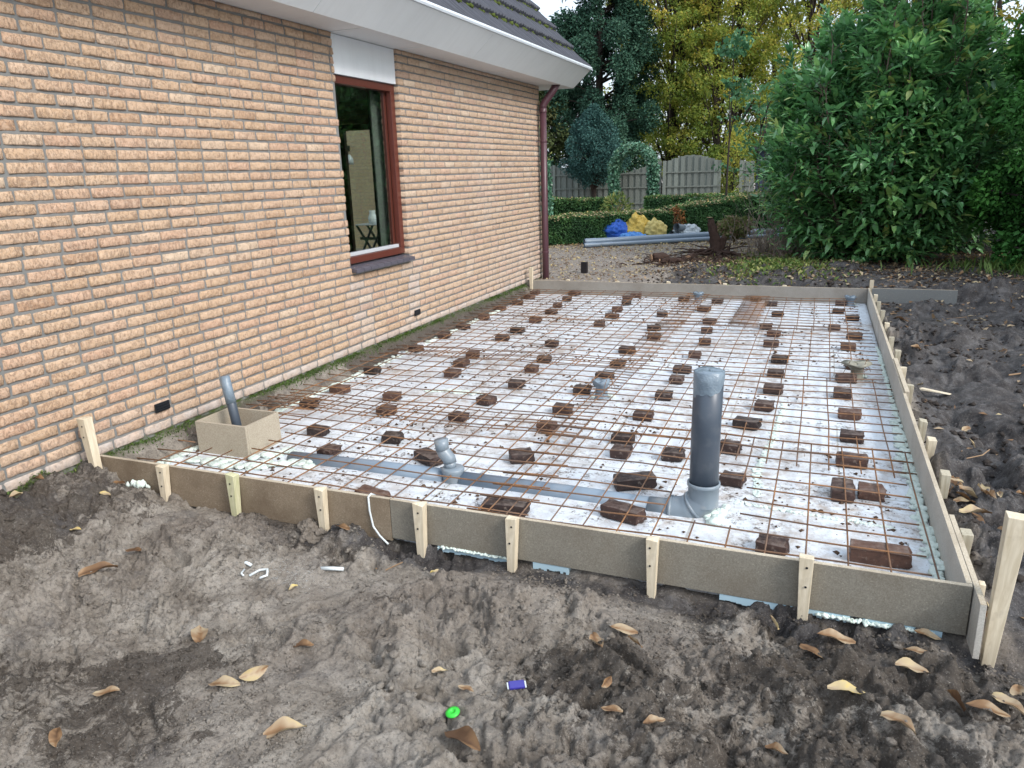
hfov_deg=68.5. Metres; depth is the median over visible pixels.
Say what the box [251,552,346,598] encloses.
foam beads
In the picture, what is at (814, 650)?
fallen leaf
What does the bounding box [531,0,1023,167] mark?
sky
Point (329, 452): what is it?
brick spacer
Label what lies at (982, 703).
fallen leaf
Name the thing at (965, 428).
fallen leaf
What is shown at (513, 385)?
brick spacer
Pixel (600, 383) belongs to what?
wrapped stub
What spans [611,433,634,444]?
brick spacer
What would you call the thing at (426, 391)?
foam patch
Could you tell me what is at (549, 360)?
brick spacer
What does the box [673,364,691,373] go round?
brick spacer
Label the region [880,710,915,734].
fallen leaf
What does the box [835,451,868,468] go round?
brick spacer
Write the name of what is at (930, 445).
wooden stake
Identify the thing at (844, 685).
fallen leaf
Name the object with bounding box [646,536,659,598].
wooden stake
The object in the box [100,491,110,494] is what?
fallen leaf
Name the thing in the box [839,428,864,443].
brick spacer
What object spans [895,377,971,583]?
shuttering board
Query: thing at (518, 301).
brick spacer
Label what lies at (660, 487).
dirt crumbs
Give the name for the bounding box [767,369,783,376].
brick spacer
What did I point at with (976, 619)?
wooden stake
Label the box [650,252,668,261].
root log
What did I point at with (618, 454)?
brick spacer
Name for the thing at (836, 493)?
brick spacer
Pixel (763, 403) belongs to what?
brick spacer
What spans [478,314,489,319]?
brick spacer
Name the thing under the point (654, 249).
yard leaves
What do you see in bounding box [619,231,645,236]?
rubble bag
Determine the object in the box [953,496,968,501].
fallen leaf
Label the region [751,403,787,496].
foam bead
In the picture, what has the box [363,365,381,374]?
brick spacer
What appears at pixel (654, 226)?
rubble bag
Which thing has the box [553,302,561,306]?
brick spacer
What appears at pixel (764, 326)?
brick spacer
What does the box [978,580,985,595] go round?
wooden stake
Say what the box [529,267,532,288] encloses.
wooden stake
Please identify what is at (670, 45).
leafy tree
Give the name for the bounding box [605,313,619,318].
brick spacer
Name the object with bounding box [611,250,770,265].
root tangle
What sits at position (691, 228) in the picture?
rubble bag
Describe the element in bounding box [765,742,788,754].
fallen leaf
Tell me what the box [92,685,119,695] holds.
fallen leaf
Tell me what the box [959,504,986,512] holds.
fallen leaf
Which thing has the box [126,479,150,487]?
foam lump
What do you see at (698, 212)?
clipped hedge
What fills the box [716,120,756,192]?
beech bush
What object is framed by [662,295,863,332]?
rebar mesh
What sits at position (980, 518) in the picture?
fallen leaf
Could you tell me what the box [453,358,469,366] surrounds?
brick spacer
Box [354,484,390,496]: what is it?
brick spacer
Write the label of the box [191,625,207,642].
fallen leaf
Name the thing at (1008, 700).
fallen leaf
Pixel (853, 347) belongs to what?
brick spacer
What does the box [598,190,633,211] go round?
shrub
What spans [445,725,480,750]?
fallen leaf
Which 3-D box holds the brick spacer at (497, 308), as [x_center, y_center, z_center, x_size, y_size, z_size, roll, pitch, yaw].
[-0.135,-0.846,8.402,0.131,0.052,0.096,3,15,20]
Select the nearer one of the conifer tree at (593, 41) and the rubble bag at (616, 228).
the rubble bag at (616, 228)
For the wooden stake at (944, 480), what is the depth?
3.29 m
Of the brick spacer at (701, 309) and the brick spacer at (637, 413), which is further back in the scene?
the brick spacer at (701, 309)
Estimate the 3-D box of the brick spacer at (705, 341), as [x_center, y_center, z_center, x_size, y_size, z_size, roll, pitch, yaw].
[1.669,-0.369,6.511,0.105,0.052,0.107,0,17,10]
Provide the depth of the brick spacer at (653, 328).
7.12 m
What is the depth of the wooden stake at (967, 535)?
2.78 m
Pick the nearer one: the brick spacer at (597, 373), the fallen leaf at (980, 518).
the fallen leaf at (980, 518)
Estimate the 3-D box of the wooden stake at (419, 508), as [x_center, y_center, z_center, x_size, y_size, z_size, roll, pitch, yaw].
[-0.382,0.681,3.183,0.050,0.396,0.042,5,17,21]
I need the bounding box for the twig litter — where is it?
[881,269,1023,556]
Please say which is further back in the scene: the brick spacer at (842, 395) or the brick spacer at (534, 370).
the brick spacer at (534, 370)
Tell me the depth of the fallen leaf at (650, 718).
2.02 m
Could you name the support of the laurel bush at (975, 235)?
on the ground at (384, 735)
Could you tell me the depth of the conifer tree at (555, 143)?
23.79 m
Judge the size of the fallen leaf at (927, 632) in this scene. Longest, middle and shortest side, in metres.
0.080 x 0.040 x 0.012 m
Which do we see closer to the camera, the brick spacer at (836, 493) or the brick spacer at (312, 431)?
the brick spacer at (836, 493)
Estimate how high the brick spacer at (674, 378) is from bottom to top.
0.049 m
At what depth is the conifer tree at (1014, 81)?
11.04 m
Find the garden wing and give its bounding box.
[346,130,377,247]
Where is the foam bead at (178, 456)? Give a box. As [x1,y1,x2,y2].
[157,310,499,463]
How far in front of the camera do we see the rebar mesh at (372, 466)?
4.09 m
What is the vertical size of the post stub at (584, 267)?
0.235 m
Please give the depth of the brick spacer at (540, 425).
4.45 m
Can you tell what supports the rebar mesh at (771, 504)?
on the insulation floor
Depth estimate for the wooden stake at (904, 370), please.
5.04 m
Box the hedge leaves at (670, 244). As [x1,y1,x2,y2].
[549,237,794,253]
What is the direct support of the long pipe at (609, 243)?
on the ground at (384, 735)
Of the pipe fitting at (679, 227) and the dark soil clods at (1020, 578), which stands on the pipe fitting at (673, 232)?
the pipe fitting at (679, 227)
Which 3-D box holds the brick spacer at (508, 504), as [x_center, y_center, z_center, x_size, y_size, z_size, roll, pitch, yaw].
[-0.025,0.555,3.426,0.218,0.054,0.104,2,17,15]
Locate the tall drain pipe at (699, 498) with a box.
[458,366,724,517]
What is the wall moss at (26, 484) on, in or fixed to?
on the ground at (384, 735)
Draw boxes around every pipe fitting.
[668,231,679,233]
[673,223,685,230]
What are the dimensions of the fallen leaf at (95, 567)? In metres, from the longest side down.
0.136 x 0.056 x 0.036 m
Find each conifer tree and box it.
[539,90,573,193]
[541,0,663,175]
[557,102,630,197]
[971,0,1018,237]
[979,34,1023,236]
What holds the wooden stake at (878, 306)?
on the ground at (384, 735)
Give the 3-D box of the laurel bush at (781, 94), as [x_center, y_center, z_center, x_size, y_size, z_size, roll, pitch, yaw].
[5.155,-3.908,12.012,2.970,3.836,2.670,5,17,21]
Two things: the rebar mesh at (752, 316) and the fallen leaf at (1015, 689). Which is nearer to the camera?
the fallen leaf at (1015, 689)
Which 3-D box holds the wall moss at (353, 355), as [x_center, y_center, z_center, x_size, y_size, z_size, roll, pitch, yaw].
[-0.966,-0.407,6.721,0.116,0.095,6.271,5,17,21]
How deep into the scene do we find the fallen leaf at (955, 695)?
2.11 m
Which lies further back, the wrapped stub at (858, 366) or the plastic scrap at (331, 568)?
the wrapped stub at (858, 366)
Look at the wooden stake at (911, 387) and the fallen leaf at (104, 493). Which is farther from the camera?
the wooden stake at (911, 387)
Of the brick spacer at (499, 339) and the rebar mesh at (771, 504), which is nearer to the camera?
the rebar mesh at (771, 504)
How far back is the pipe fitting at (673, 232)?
14.38 m
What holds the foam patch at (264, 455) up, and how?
on the insulation floor
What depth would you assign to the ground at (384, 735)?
2.55 m
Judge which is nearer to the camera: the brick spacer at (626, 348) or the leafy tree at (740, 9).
the brick spacer at (626, 348)
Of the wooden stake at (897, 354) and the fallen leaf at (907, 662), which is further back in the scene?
the wooden stake at (897, 354)
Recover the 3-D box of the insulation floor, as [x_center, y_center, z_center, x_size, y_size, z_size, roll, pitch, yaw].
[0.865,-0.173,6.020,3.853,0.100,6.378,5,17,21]
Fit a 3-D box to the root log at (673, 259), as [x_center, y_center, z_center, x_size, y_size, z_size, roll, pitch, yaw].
[2.368,-1.830,11.171,0.356,0.110,0.102,3,16,16]
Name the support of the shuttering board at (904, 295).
on the ground at (384, 735)
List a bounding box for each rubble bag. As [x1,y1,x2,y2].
[604,218,627,237]
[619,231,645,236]
[626,212,649,233]
[644,217,667,234]
[672,224,700,232]
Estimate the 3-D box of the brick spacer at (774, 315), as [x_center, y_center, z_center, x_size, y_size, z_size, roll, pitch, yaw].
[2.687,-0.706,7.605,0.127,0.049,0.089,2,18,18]
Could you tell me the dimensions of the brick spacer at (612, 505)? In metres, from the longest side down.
0.194 x 0.093 x 0.058 m
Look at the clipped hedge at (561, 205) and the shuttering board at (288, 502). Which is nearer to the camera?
the shuttering board at (288, 502)
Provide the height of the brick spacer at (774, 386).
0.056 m
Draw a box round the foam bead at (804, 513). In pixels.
[733,500,894,528]
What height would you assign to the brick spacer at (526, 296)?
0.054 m
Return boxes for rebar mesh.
[136,392,602,515]
[246,395,330,419]
[265,345,645,436]
[385,314,681,368]
[467,416,939,578]
[468,289,710,323]
[538,365,916,477]
[618,320,883,382]
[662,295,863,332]
[728,295,770,326]
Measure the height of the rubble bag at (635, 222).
0.578 m
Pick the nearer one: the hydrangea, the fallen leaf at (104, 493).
the fallen leaf at (104, 493)
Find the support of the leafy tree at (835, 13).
on the ground at (384, 735)
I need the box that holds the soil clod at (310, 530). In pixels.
[297,518,326,543]
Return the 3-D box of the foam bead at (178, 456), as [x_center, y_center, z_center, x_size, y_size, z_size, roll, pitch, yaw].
[-1.012,-0.209,6.331,0.122,0.034,4.964,4,17,21]
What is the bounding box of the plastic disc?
[445,706,459,717]
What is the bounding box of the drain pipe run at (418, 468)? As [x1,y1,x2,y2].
[287,451,442,481]
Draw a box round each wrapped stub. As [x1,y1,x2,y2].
[587,375,615,398]
[693,291,703,301]
[841,358,871,380]
[845,295,856,305]
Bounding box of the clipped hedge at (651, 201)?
[642,191,761,209]
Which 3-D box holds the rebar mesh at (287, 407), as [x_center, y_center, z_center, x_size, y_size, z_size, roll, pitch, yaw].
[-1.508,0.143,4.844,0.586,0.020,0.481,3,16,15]
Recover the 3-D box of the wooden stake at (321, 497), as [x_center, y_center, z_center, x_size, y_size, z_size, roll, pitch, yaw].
[-0.839,0.641,3.364,0.046,0.384,0.040,5,17,21]
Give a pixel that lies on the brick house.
(176, 228)
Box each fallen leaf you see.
[9,490,22,496]
[32,474,43,478]
[48,727,61,746]
[78,561,117,576]
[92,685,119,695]
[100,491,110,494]
[125,547,140,551]
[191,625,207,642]
[208,675,239,686]
[239,665,268,680]
[263,716,306,737]
[294,639,313,646]
[335,523,349,529]
[432,666,447,672]
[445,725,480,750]
[458,685,473,691]
[589,632,603,646]
[600,705,622,711]
[601,676,611,687]
[610,623,637,634]
[628,635,642,647]
[643,714,664,723]
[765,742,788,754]
[770,615,778,629]
[799,644,823,659]
[817,628,855,643]
[827,680,865,693]
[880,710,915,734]
[895,657,930,672]
[903,646,926,653]
[914,628,940,639]
[947,689,965,710]
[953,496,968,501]
[956,491,976,503]
[959,485,977,497]
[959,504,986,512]
[962,426,970,430]
[966,699,1009,716]
[972,512,984,522]
[977,508,992,513]
[978,483,989,494]
[980,489,996,499]
[992,692,1023,714]
[1010,684,1023,695]
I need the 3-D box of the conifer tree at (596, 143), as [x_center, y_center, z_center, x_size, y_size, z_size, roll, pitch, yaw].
[2.356,-6.319,21.485,2.109,3.301,1.965,5,17,21]
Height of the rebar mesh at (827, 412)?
0.029 m
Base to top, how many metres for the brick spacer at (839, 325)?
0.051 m
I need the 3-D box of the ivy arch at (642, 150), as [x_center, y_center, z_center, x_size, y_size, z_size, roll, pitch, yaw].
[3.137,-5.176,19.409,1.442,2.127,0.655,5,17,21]
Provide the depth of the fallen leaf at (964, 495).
3.37 m
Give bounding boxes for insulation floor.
[164,294,941,637]
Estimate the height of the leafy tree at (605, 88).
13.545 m
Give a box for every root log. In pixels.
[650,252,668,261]
[659,257,682,263]
[686,252,694,258]
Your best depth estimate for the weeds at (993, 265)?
9.19 m
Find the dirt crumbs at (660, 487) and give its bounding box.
[186,296,907,565]
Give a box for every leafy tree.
[603,0,773,193]
[604,0,745,194]
[650,0,812,191]
[692,0,865,188]
[735,0,877,180]
[826,0,1022,61]
[894,0,1023,136]
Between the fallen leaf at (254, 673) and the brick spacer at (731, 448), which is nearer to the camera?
the fallen leaf at (254, 673)
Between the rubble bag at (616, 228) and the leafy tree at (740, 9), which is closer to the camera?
the rubble bag at (616, 228)
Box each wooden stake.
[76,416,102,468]
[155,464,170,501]
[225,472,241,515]
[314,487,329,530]
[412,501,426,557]
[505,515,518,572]
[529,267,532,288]
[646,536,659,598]
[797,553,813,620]
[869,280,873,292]
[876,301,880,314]
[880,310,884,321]
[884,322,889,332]
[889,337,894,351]
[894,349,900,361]
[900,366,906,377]
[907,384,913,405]
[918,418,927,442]
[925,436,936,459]
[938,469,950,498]
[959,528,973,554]
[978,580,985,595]
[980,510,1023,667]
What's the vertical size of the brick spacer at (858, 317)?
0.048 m
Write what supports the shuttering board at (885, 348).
on the ground at (384, 735)
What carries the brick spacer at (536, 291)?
on the insulation floor
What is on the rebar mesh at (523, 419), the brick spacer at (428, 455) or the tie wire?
the tie wire
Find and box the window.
[334,74,404,263]
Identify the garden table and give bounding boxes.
[355,223,377,249]
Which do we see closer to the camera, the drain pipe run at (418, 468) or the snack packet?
the snack packet
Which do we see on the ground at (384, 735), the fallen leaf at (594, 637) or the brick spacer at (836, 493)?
the fallen leaf at (594, 637)
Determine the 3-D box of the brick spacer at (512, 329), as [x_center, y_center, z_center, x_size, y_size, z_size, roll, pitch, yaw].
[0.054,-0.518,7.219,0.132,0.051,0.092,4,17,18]
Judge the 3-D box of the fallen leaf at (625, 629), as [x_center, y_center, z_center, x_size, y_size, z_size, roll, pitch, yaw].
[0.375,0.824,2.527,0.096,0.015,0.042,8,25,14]
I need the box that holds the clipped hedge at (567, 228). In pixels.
[541,208,674,245]
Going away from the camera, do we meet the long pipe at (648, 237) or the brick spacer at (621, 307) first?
the brick spacer at (621, 307)
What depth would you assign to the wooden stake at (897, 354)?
5.43 m
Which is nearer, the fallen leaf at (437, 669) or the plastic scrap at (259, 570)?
the fallen leaf at (437, 669)
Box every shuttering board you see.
[100,455,393,540]
[390,498,972,635]
[527,280,867,303]
[866,288,898,402]
[872,288,957,303]
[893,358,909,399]
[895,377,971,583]
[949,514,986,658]
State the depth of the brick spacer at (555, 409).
4.75 m
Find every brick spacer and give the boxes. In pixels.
[299,397,319,408]
[306,424,330,436]
[316,443,342,454]
[329,383,350,393]
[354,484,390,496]
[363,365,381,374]
[376,404,397,415]
[381,431,404,443]
[382,391,402,401]
[408,344,424,352]
[413,447,442,466]
[437,332,451,338]
[444,368,461,377]
[448,411,469,421]
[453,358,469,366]
[456,323,470,329]
[466,350,479,358]
[476,394,496,405]
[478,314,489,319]
[481,496,530,516]
[493,305,505,310]
[495,334,509,340]
[508,379,525,388]
[508,447,534,463]
[510,326,524,333]
[512,300,523,304]
[523,294,534,298]
[524,364,539,372]
[529,317,542,322]
[530,290,539,294]
[536,354,551,362]
[536,420,557,431]
[545,308,557,313]
[545,339,558,347]
[552,402,573,415]
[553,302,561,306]
[573,384,591,394]
[594,321,604,326]
[595,371,614,378]
[600,499,646,525]
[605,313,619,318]
[610,360,626,367]
[610,443,632,458]
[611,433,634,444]
[612,306,622,311]
[613,471,656,491]
[618,346,635,353]
[621,300,630,303]
[622,296,632,299]
[633,409,653,421]
[647,324,660,330]
[647,334,661,339]
[655,389,672,400]
[657,311,667,316]
[661,447,685,461]
[669,374,684,384]
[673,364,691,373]
[688,351,701,358]
[697,305,710,311]
[699,337,710,345]
[701,327,712,333]
[702,317,717,323]
[711,298,723,302]
[719,470,746,487]
[720,439,742,454]
[732,415,762,429]
[754,399,774,411]
[755,534,789,555]
[759,323,772,329]
[763,339,778,347]
[763,382,783,394]
[765,301,777,305]
[766,329,780,336]
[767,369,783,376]
[771,311,783,316]
[771,354,788,363]
[828,324,840,330]
[830,477,855,502]
[832,309,844,313]
[833,387,851,398]
[835,300,846,305]
[835,372,856,382]
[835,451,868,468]
[837,407,861,419]
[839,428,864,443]
[840,342,855,350]
[845,315,859,320]
[846,333,862,340]
[849,538,911,568]
[857,481,885,501]
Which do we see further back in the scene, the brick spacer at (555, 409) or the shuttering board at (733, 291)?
the shuttering board at (733, 291)
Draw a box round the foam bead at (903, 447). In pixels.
[889,419,944,579]
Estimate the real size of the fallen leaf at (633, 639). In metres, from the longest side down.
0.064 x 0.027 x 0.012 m
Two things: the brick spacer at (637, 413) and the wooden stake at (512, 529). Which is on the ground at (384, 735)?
the wooden stake at (512, 529)
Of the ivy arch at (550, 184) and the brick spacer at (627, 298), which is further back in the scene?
the ivy arch at (550, 184)
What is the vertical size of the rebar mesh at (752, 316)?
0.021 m
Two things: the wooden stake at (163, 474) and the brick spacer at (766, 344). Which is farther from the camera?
the brick spacer at (766, 344)
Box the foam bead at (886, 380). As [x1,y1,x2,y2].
[875,347,900,419]
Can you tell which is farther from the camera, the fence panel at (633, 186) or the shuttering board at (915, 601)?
the fence panel at (633, 186)
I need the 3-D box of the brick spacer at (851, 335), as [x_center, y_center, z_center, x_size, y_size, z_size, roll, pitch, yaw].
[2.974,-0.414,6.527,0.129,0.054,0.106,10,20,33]
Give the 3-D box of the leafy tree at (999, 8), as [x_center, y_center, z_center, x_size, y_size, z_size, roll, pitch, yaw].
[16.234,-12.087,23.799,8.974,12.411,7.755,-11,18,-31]
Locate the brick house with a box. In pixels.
[0,0,591,491]
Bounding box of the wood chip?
[919,387,950,394]
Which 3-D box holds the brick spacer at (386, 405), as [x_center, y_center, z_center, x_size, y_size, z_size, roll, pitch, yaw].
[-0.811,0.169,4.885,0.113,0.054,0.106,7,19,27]
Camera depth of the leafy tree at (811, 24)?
23.04 m
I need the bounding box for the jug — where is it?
[368,210,376,223]
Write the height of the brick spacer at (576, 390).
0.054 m
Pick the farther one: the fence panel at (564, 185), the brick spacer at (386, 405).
the fence panel at (564, 185)
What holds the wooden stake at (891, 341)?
on the ground at (384, 735)
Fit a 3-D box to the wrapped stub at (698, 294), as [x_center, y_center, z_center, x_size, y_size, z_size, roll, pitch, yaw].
[2.129,-0.992,8.597,0.130,0.125,0.133,5,17,21]
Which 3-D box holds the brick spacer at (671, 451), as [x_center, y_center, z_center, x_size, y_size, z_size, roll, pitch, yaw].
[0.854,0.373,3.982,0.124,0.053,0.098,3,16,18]
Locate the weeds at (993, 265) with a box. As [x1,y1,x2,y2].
[871,250,1023,277]
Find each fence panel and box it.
[552,165,609,197]
[618,161,661,209]
[662,155,721,197]
[739,160,754,191]
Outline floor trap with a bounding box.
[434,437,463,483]
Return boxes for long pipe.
[583,228,785,242]
[583,234,778,247]
[602,236,708,245]
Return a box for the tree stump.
[673,217,749,257]
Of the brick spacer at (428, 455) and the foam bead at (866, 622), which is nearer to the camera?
the foam bead at (866, 622)
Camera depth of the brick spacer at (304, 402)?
5.05 m
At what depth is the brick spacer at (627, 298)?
8.80 m
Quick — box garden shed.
[748,145,770,190]
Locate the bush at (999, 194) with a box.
[963,3,1023,269]
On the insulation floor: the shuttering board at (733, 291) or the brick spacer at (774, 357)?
the brick spacer at (774, 357)
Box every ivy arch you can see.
[540,157,554,215]
[606,140,661,210]
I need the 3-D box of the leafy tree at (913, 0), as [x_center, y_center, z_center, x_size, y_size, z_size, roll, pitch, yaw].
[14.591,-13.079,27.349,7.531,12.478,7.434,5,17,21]
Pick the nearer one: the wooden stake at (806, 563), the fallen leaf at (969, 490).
the wooden stake at (806, 563)
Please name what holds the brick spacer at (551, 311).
on the insulation floor
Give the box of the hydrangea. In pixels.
[716,214,755,243]
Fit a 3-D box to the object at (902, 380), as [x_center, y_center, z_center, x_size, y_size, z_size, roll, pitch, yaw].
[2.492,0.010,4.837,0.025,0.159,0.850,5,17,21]
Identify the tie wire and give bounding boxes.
[294,312,864,462]
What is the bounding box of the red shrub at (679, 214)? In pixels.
[669,205,686,229]
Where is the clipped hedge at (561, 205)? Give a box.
[549,196,609,217]
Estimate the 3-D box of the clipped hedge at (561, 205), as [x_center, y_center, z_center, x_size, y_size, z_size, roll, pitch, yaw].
[0.903,-4.666,20.266,3.568,0.795,0.704,4,17,20]
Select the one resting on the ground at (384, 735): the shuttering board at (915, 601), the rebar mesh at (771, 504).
the shuttering board at (915, 601)
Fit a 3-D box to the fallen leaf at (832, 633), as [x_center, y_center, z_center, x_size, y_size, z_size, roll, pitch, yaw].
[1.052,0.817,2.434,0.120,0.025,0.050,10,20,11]
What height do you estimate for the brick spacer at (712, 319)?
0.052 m
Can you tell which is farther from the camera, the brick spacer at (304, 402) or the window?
the window
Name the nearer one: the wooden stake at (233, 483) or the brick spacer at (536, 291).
the wooden stake at (233, 483)
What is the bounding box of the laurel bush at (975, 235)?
[925,0,1023,253]
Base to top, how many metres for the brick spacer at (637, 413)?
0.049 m
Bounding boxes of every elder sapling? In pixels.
[711,80,783,188]
[712,27,755,195]
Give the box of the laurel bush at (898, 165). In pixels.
[737,0,1022,266]
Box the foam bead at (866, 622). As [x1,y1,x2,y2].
[815,613,934,633]
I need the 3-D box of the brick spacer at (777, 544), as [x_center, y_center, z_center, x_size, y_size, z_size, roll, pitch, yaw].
[1.039,0.643,2.996,0.124,0.055,0.098,9,19,29]
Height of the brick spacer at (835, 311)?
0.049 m
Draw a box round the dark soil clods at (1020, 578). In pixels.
[634,260,1023,587]
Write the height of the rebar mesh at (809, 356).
0.029 m
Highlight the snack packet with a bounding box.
[507,680,526,689]
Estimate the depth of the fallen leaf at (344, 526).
3.21 m
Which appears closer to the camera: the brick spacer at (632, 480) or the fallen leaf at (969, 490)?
the fallen leaf at (969, 490)
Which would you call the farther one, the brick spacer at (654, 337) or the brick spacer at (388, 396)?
the brick spacer at (654, 337)
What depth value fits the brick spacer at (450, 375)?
5.71 m
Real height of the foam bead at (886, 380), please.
0.022 m
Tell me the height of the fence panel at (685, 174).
1.782 m
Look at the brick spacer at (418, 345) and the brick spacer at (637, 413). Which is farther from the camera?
the brick spacer at (418, 345)
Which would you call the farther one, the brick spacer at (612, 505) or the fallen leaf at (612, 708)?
the brick spacer at (612, 505)
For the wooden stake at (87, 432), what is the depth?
3.76 m
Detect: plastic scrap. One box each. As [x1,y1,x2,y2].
[249,568,268,578]
[321,566,343,570]
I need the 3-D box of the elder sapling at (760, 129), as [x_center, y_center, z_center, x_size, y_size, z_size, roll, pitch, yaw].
[5.710,-5.312,17.546,2.722,3.307,1.762,-15,21,-40]
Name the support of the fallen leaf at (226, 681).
on the ground at (384, 735)
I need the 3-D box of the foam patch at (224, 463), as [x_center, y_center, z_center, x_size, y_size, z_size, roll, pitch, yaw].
[-1.435,0.433,4.096,0.766,0.047,0.183,1,16,8]
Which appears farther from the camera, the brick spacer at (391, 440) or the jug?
the jug
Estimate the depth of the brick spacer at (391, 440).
4.34 m
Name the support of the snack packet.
on the ground at (384, 735)
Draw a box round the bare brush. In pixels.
[724,164,848,258]
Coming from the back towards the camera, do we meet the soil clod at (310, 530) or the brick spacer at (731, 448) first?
the brick spacer at (731, 448)
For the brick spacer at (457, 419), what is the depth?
4.68 m
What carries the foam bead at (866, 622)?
on the ground at (384, 735)
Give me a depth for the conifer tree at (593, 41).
23.02 m
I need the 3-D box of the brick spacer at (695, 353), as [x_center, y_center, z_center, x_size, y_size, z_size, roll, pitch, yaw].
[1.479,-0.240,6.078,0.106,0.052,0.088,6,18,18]
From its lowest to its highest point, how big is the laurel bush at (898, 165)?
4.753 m
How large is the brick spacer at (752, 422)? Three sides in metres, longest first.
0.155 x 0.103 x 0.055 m
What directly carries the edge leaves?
on the ground at (384, 735)
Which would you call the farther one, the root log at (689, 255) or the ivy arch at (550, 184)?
the ivy arch at (550, 184)
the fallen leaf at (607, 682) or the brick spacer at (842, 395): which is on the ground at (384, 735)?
the fallen leaf at (607, 682)
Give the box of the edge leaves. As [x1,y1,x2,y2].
[660,241,1023,344]
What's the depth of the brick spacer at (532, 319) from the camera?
7.65 m
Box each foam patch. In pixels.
[185,456,315,470]
[248,446,302,460]
[424,389,484,394]
[703,503,730,525]
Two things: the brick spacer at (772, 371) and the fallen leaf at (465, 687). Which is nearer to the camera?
the fallen leaf at (465, 687)
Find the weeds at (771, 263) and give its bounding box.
[693,250,867,285]
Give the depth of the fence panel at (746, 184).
20.90 m
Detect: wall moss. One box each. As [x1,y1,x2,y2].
[7,459,81,494]
[109,284,528,455]
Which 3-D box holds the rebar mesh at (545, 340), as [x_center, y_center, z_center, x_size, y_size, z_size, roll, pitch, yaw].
[0.224,-0.433,6.801,2.362,0.029,1.868,5,17,21]
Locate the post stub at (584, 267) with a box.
[581,262,587,273]
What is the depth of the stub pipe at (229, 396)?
4.31 m
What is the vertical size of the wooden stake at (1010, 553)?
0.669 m
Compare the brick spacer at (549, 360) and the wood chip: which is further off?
the brick spacer at (549, 360)
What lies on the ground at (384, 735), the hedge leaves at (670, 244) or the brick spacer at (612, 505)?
the hedge leaves at (670, 244)
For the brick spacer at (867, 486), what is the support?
on the insulation floor
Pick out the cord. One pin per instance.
(375, 529)
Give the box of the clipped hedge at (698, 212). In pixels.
[662,191,785,231]
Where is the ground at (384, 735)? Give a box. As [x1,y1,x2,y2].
[0,173,1023,767]
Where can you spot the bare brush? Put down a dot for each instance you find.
(774, 246)
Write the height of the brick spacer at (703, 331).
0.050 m
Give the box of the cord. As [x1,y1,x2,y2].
[367,493,388,544]
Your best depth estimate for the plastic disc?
2.20 m
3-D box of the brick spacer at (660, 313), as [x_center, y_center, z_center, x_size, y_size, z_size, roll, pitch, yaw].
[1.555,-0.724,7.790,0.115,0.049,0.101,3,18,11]
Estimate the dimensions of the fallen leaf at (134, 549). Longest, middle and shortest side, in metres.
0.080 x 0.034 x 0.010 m
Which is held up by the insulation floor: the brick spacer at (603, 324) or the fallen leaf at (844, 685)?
the brick spacer at (603, 324)
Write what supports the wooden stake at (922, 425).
on the ground at (384, 735)
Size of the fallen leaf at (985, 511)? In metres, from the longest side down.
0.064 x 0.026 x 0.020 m
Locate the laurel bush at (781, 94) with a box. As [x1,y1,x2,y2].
[738,7,870,250]
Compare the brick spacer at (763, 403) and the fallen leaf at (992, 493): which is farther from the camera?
the brick spacer at (763, 403)
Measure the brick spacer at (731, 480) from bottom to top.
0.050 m
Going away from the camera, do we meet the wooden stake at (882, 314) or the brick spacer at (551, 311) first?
the wooden stake at (882, 314)
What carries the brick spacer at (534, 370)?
on the insulation floor
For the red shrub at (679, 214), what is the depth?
14.98 m
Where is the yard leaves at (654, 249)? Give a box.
[539,237,798,280]
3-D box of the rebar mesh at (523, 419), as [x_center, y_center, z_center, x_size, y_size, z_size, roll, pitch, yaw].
[-0.380,-0.030,5.395,2.347,0.029,1.878,5,17,21]
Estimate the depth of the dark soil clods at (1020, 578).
6.03 m
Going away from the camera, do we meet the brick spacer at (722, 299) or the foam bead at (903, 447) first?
the foam bead at (903, 447)
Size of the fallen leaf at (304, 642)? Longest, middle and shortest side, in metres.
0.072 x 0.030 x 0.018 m
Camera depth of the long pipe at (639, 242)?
14.12 m
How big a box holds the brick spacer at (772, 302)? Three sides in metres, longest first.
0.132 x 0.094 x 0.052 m
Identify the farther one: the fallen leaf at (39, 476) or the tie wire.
the tie wire
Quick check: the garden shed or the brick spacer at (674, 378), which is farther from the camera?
the garden shed
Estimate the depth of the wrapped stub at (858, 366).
5.31 m
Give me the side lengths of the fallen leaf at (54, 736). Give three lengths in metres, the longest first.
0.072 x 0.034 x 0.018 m
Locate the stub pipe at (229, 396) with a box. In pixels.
[220,375,241,425]
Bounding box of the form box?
[195,407,281,457]
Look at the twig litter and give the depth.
7.14 m

